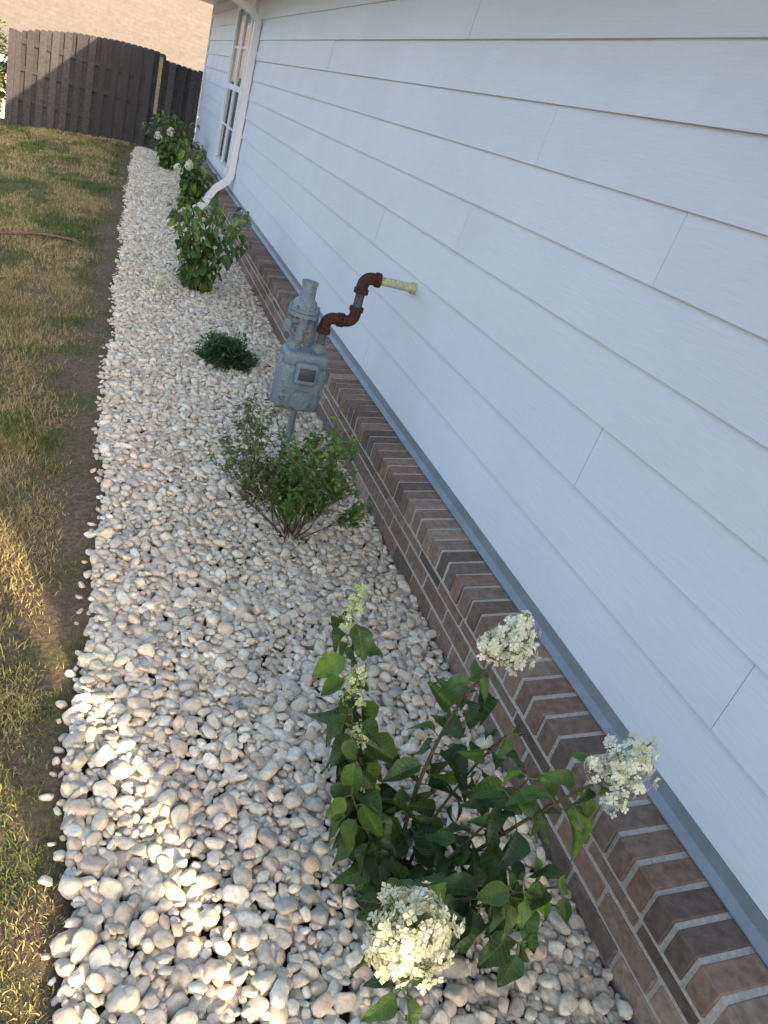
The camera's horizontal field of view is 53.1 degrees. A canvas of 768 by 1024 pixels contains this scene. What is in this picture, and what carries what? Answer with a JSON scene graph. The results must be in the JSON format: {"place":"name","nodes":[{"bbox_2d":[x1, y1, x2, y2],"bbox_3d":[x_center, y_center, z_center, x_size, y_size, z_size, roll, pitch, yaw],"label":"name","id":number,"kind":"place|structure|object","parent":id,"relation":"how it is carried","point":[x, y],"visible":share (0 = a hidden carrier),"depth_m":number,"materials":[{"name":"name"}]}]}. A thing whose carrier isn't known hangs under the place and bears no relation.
{"place":"outdoors","nodes":[
{"label":"outdoors","id":0,"kind":"place"},
{"bbox_2d":[0,121,135,1023],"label":"lawn grass","id":1,"kind":"structure","parent":0,"point":[30,142],"depth_m":4.14,"materials":[{"name":"green plant"}]},
{"bbox_2d":[0,118,606,1023],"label":"ground","id":2,"kind":"structure","parent":0,"point":[52,650],"depth_m":2.38,"materials":[{"name":"soil"}]},
{"bbox_2d":[0,18,7,114],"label":"leafy bush","id":3,"kind":"object","parent":2,"relation":"on","point":[3,63],"visible":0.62,"depth_m":12.30,"materials":[{"name":"green plant"}]},
{"bbox_2d":[0,231,80,244],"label":"garden hose","id":4,"kind":"object","parent":2,"relation":"on","point":[44,234],"visible":0.98,"depth_m":6.07,"materials":[{"name":"brown rubber"}]},
{"bbox_2d":[0,61,197,141],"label":"walls","id":5,"kind":"structure","parent":2,"relation":"on","point":[2,110],"depth_m":22.08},
{"bbox_2d":[0,0,214,106],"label":"roof","id":6,"kind":"structure","parent":5,"relation":"on","point":[175,31],"depth_m":23.10,"materials":[{"name":"beige"}]},
{"bbox_2d":[4,28,202,150],"bbox_3d":[-4.546,-6.740,12.544,2.913,1.819,0.122,6,28,-22],"label":"wooden fence","id":7,"kind":"object","parent":2,"relation":"on","point":[86,84],"visible":0.89,"depth_m":12.42,"materials":[{"name":"brown wood"}]},
{"bbox_2d":[141,108,202,170],"bbox_3d":[-3.070,-5.297,11.075,0.841,0.845,0.805,25,27,15],"label":"hydrangea shrub","id":8,"kind":"object","parent":2,"relation":"on","point":[169,143],"visible":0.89,"depth_m":11.01,"materials":[{"name":"green plant"}]},
{"bbox_2d":[171,139,217,207],"bbox_3d":[-2.140,-3.700,8.607,0.519,0.789,0.730,10,27,-16],"label":"hydrangea shrub","id":9,"kind":"object","parent":2,"relation":"on","point":[189,187],"visible":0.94,"depth_m":8.61,"materials":[{"name":"green plant"}]},
{"bbox_2d":[185,143,767,1023],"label":"brick ledge","id":10,"kind":"object","parent":2,"relation":"on","point":[707,987],"visible":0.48,"depth_m":1.94,"materials":[{"name":"brown brick"}]},
{"bbox_2d":[192,140,767,966],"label":"base flashing","id":11,"kind":"object","parent":10,"relation":"on","point":[744,910],"visible":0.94,"depth_m":2.04,"materials":[{"name":"metal"}]},
{"bbox_2d":[193,5,214,139],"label":"corner boards","id":12,"kind":"object","parent":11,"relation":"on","point":[204,68],"visible":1,"depth_m":12.37,"materials":[{"name":"white paint"}]},
{"bbox_2d":[194,167,767,1023],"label":"brick foundation","id":13,"kind":"object","parent":2,"relation":"on","point":[718,1009],"visible":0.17,"depth_m":1.79,"materials":[{"name":"brown brick"}]},
{"bbox_2d":[37,146,632,1023],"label":"river rock gravel","id":14,"kind":"structure","parent":0,"point":[165,390],"depth_m":1.98,"materials":[{"name":"white gravel"}]},
{"bbox_2d":[172,211,189,222],"bbox_3d":[-2.107,-3.054,7.964,0.180,0.088,0.180,6,28,-22],"label":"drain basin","id":15,"kind":"object","parent":14,"relation":"on","point":[175,216],"visible":0.3,"depth_m":7.89,"materials":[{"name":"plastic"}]},
{"bbox_2d":[143,196,251,293],"bbox_3d":[-1.346,-1.929,5.580,0.737,0.713,0.715,6,28,-22],"label":"hydrangea shrub","id":16,"kind":"object","parent":14,"relation":"on","point":[196,271],"visible":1,"depth_m":5.48,"materials":[{"name":"green plant"}]},
{"bbox_2d":[191,330,259,376],"bbox_3d":[-0.890,-0.936,4.407,0.412,0.222,0.385,6,28,-22],"label":"evergreen mound","id":17,"kind":"object","parent":14,"relation":"on","point":[222,347],"visible":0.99,"depth_m":4.37,"materials":[{"name":"green plant"}]},
{"bbox_2d":[204,388,375,539],"bbox_3d":[-0.307,-0.180,2.787,0.638,0.627,0.503,16,26,-3],"label":"deciduous shrub","id":18,"kind":"object","parent":14,"relation":"on","point":[297,489],"visible":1,"depth_m":2.72,"materials":[{"name":"green plant"}]},
{"bbox_2d":[269,272,417,441],"bbox_3d":[-0.222,-0.653,3.460,0.556,0.897,0.251,6,28,-22],"label":"gas meter","id":19,"kind":"object","parent":14,"relation":"on","point":[299,377],"visible":0.98,"depth_m":3.32,"materials":[{"name":"paint"}]},
{"bbox_2d":[298,368,315,382],"bbox_3d":[-0.332,-0.589,3.312,0.072,0.055,0.006,6,28,-22],"label":"index window","id":20,"kind":"structure","parent":19,"relation":"in","point":[307,375],"depth_m":3.31,"materials":[{"name":"glass"}]},
{"bbox_2d":[304,583,659,1023],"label":"hydrangea shrub","id":21,"kind":"object","parent":14,"relation":"on","point":[416,916],"visible":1,"depth_m":1.51,"materials":[{"name":"green plant"}]},
{"bbox_3d":[3.670,-4.655,6.585,9.420,2.290,16.400,6,28,-22],"label":"roof","id":22,"kind":"object","parent":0,"visible":0},
{"bbox_2d":[200,0,226,4],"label":"soffit fascia","id":23,"kind":"structure","parent":22,"relation":"attached to","point":[213,2],"depth_m":11.71,"materials":[{"name":"white paint"}]},
{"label":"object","id":24,"kind":"object","parent":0,"visible":0},
{"bbox_2d":[192,0,260,212],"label":"downspout","id":25,"kind":"object","parent":24,"relation":"attached to","point":[213,190],"visible":0.89,"depth_m":8.07,"materials":[{"name":"white paint"}]},
{"bbox_2d":[194,0,767,919],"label":"lap siding","id":26,"kind":"object","parent":24,"relation":"attached to","point":[556,210],"visible":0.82,"depth_m":2.20,"materials":[{"name":"white wood"}]},
{"bbox_2d":[213,0,259,176],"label":"window frame","id":27,"kind":"object","parent":26,"relation":"attached to","point":[221,166],"visible":0.68,"depth_m":9.02,"materials":[{"name":"white wood"}]},
{"bbox_2d":[217,7,253,164],"bbox_3d":[-1.743,-4.980,9.027,0.018,1.630,1.250,6,28,-22],"label":"window glass","id":28,"kind":"object","parent":27,"relation":"in","point":[233,73],"visible":0.57,"depth_m":9.09,"materials":[{"name":"glass"}]}
]}

